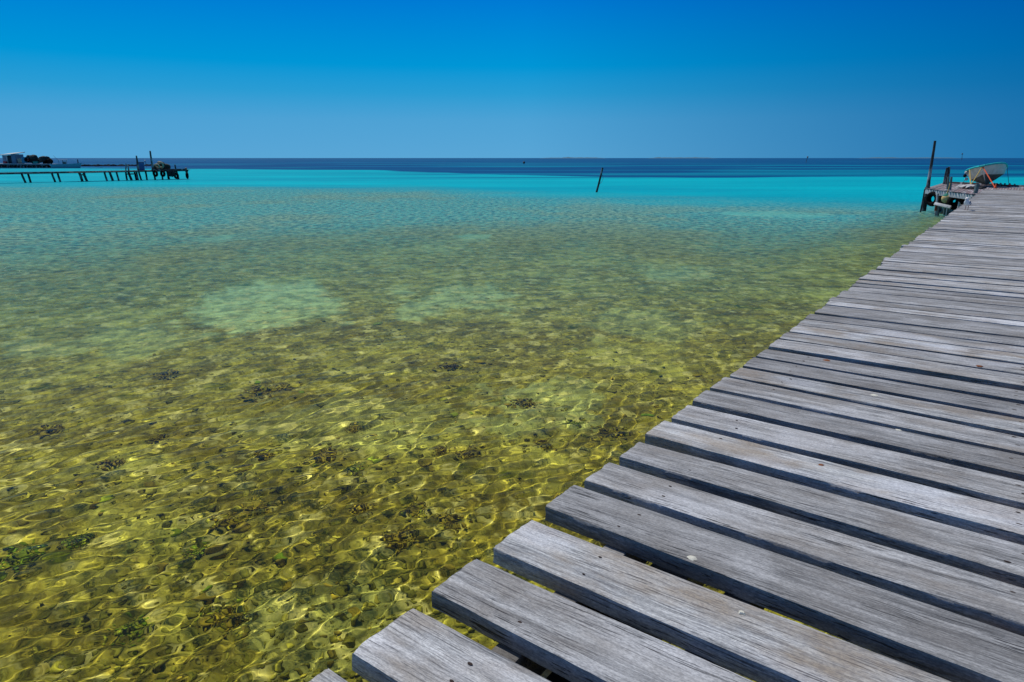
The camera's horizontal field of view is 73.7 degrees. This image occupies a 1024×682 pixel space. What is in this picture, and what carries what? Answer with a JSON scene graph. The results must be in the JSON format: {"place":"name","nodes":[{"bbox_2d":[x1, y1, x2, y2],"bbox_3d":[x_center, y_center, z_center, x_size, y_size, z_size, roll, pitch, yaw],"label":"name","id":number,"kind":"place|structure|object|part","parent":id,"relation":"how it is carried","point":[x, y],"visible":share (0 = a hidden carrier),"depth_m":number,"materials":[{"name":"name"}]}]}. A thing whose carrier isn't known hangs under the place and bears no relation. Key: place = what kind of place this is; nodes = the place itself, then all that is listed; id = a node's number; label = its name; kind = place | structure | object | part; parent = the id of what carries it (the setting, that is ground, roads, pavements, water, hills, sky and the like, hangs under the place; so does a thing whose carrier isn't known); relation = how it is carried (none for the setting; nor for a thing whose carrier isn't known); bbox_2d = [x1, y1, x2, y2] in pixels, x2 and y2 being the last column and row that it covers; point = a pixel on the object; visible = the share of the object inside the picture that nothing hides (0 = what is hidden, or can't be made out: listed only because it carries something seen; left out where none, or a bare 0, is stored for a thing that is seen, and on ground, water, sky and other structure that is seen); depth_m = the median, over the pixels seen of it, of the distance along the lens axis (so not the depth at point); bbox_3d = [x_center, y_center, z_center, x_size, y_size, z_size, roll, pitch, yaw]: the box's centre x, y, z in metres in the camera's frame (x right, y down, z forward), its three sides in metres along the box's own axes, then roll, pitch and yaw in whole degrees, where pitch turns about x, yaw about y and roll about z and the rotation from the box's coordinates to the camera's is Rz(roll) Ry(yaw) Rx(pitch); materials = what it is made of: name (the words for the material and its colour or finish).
{"place":"outdoors","nodes":[
{"label":"outdoors","id":0,"kind":"place"},
{"bbox_2d":[30,155,37,159],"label":"tree","id":1,"kind":"object","parent":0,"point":[32,157],"visible":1,"depth_m":187.87,"materials":[{"name":"green plant"}]},
{"bbox_2d":[0,158,1023,681],"bbox_3d":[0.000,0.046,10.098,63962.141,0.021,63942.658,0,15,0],"label":"water","id":2,"kind":"structure","parent":0,"point":[286,418],"depth_m":9.38,"materials":[{"name":"green liquid"}]},
{"bbox_2d":[0,163,50,167],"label":"landing","id":3,"kind":"object","parent":2,"relation":"in","point":[15,165],"visible":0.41,"depth_m":187.72,"materials":[{"name":"wood"}]},
{"bbox_2d":[1,152,24,162],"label":"shed","id":4,"kind":"structure","parent":3,"relation":"on","point":[12,158],"depth_m":189.06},
{"bbox_2d":[50,157,80,167],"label":"fishing boat","id":5,"kind":"object","parent":2,"relation":"on","point":[74,165],"visible":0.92,"depth_m":185.20,"materials":[{"name":"blue paint"}]},
{"bbox_2d":[81,164,150,165],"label":"reef","id":6,"kind":"object","parent":2,"relation":"in","point":[113,165],"visible":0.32,"depth_m":232.28,"materials":[{"name":"black stone"}]},
{"bbox_2d":[596,168,602,191],"bbox_3d":[6.797,-12.036,54.791,0.981,3.665,0.188,0,15,0],"label":"stake","id":7,"kind":"object","parent":2,"relation":"in","point":[601,175],"visible":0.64,"depth_m":54.49,"materials":[{"name":"brown wood"}]},
{"bbox_2d":[920,189,924,211],"bbox_3d":[20.726,-6.229,34.779,0.192,2.942,0.102,0,15,0],"label":"stake","id":8,"kind":"object","parent":2,"relation":"in","point":[922,200],"visible":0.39,"depth_m":34.52,"materials":[{"name":"black wood"}]},
{"bbox_2d":[935,196,939,215],"bbox_3d":[20.374,-5.579,32.775,0.489,2.743,0.209,0,15,0],"label":"pile","id":9,"kind":"object","parent":2,"relation":"in","point":[937,213],"visible":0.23,"depth_m":32.50,"materials":[{"name":"grey wood"}]},
{"bbox_2d":[0,0,1023,157],"label":"sky","id":10,"kind":"structure","parent":0,"point":[79,78],"materials":[{"name":"blue"}]},
{"bbox_2d":[563,157,596,157],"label":"island","id":11,"kind":"structure","parent":0,"point":[579,157],"depth_m":5822.63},
{"bbox_2d":[655,157,707,157],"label":"island","id":12,"kind":"structure","parent":0,"point":[681,157],"depth_m":5825.48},
{"bbox_2d":[871,157,939,157],"bbox_3d":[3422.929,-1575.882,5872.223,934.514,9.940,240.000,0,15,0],"label":"island","id":13,"kind":"structure","parent":0,"point":[895,157],"depth_m":5827.86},
{"bbox_3d":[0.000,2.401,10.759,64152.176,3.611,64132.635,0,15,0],"label":"seabed","id":14,"kind":"structure","parent":0,"visible":0},
{"bbox_2d":[0,169,188,182],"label":"jetty","id":15,"kind":"object","parent":14,"relation":"on","point":[135,173],"visible":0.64,"depth_m":81.28,"materials":[{"name":"brown wood"}]},
{"bbox_2d":[136,156,139,171],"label":"pole","id":16,"kind":"object","parent":15,"relation":"on","point":[138,170],"visible":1,"depth_m":83.86,"materials":[{"name":"brown wood"}]},
{"bbox_2d":[136,162,144,169],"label":"cabinet","id":17,"kind":"object","parent":15,"relation":"on","point":[141,166],"visible":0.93,"depth_m":84.82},
{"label":"door","id":18,"kind":"part","parent":17,"relation":"part of","materials":[{"name":"blue"}]},
{"bbox_2d":[149,151,153,168],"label":"pole","id":19,"kind":"object","parent":15,"relation":"on","point":[152,165],"visible":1,"depth_m":84.92,"materials":[{"name":"brown wood"}]},
{"bbox_2d":[160,170,165,176],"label":"tyre","id":20,"kind":"object","parent":15,"relation":"hanging from","point":[162,173],"visible":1,"depth_m":85.65,"materials":[{"name":"black rubber"}]},
{"bbox_2d":[168,171,174,176],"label":"hanging net","id":21,"kind":"object","parent":15,"relation":"hanging from","point":[171,173],"visible":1,"depth_m":86.29,"materials":[{"name":"black"}]},
{"bbox_2d":[309,182,1023,681],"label":"pier","id":22,"kind":"structure","parent":14,"relation":"on","point":[847,466],"depth_m":2.90,"materials":[{"name":"grey wood"}]},
{"bbox_2d":[922,141,935,210],"bbox_3d":[21.343,-7.579,35.256,0.332,5.304,0.465,12,19,38],"label":"mooring pole","id":23,"kind":"object","parent":22,"relation":"attached to","point":[924,206],"visible":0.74,"depth_m":34.86,"materials":[{"name":"wood"}]},
{"bbox_2d":[925,191,935,205],"bbox_3d":[20.918,-7.062,33.929,0.282,0.737,0.737,-5,16,-19],"label":"tyre","id":24,"kind":"object","parent":22,"relation":"hanging from","point":[928,200],"visible":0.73,"depth_m":33.97,"materials":[{"name":"black rubber"}]},
{"bbox_2d":[934,202,951,215],"bbox_3d":[20.149,-5.729,32.112,0.152,1.546,0.757,-10,18,-34],"label":"fender","id":25,"kind":"object","parent":22,"relation":"hanging from","point":[947,207],"visible":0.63,"depth_m":31.86,"materials":[{"name":"white plastic"}]},
{"bbox_2d":[943,168,947,183],"bbox_3d":[25.603,-9.456,40.436,0.199,1.578,0.152,0,15,0],"label":"post","id":26,"kind":"object","parent":22,"relation":"attached to","point":[945,176],"visible":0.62,"depth_m":40.30,"materials":[{"name":"wood"}]},
{"bbox_2d":[941,183,950,203],"bbox_3d":[20.508,-6.862,32.223,0.400,1.171,0.400,0,15,0],"label":"buoy","id":27,"kind":"object","parent":22,"relation":"hanging from","point":[945,198],"visible":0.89,"depth_m":32.14,"materials":[{"name":"yellow plastic"}]},
{"bbox_2d":[945,167,949,183],"bbox_3d":[25.826,-9.500,40.527,0.212,1.631,0.208,0,15,0],"label":"post","id":28,"kind":"object","parent":22,"relation":"on","point":[948,173],"visible":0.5,"depth_m":40.37,"materials":[{"name":"brown wood"}]},
{"bbox_2d":[947,197,963,209],"bbox_3d":[20.727,-6.474,31.912,0.699,0.697,0.314,7,17,25],"label":"tyre","id":29,"kind":"object","parent":22,"relation":"hanging from","point":[950,200],"visible":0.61,"depth_m":31.89,"materials":[{"name":"black rubber"}]},
{"bbox_2d":[964,197,970,208],"bbox_3d":[13.509,-4.064,20.205,0.409,0.378,0.178,-8,17,-26],"label":"gull","id":30,"kind":"object","parent":22,"relation":"on","point":[967,202],"visible":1,"depth_m":20.11,"materials":[{"name":"white"}]},
{"bbox_2d":[962,186,986,188],"bbox_3d":[23.320,-7.655,34.183,1.331,0.194,1.112,0,15,0],"label":"fishing net","id":31,"kind":"object","parent":22,"relation":"on","point":[982,187],"visible":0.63,"depth_m":34.23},
{"bbox_2d":[973,184,979,192],"bbox_3d":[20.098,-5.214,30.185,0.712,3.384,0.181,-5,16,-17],"label":"bollard","id":32,"kind":"object","parent":22,"relation":"on","point":[976,188],"visible":0.16,"depth_m":29.81,"materials":[{"name":"grey wood"}]},
{"bbox_2d":[963,162,1007,184],"bbox_3d":[25.774,-9.151,37.261,1.890,1.210,3.787,11,19,36],"label":"dinghy","id":33,"kind":"object","parent":22,"relation":"on","point":[995,170],"visible":0.94,"depth_m":36.37,"materials":[{"name":"teal paint"}]},
{"bbox_2d":[943,177,949,214],"bbox_3d":[20.851,-6.075,32.950,0.250,3.595,0.134,0,15,0],"label":"mooring post","id":34,"kind":"object","parent":14,"relation":"in","point":[947,187],"visible":0.35,"depth_m":32.56,"materials":[{"name":"grey wood"}]},
{"bbox_2d":[947,177,952,214],"bbox_3d":[20.978,-6.076,32.953,0.229,3.595,0.146,0,15,0],"label":"mooring post","id":35,"kind":"object","parent":14,"relation":"in","point":[951,178],"visible":0.24,"depth_m":32.53,"materials":[{"name":"grey wood"}]}
]}

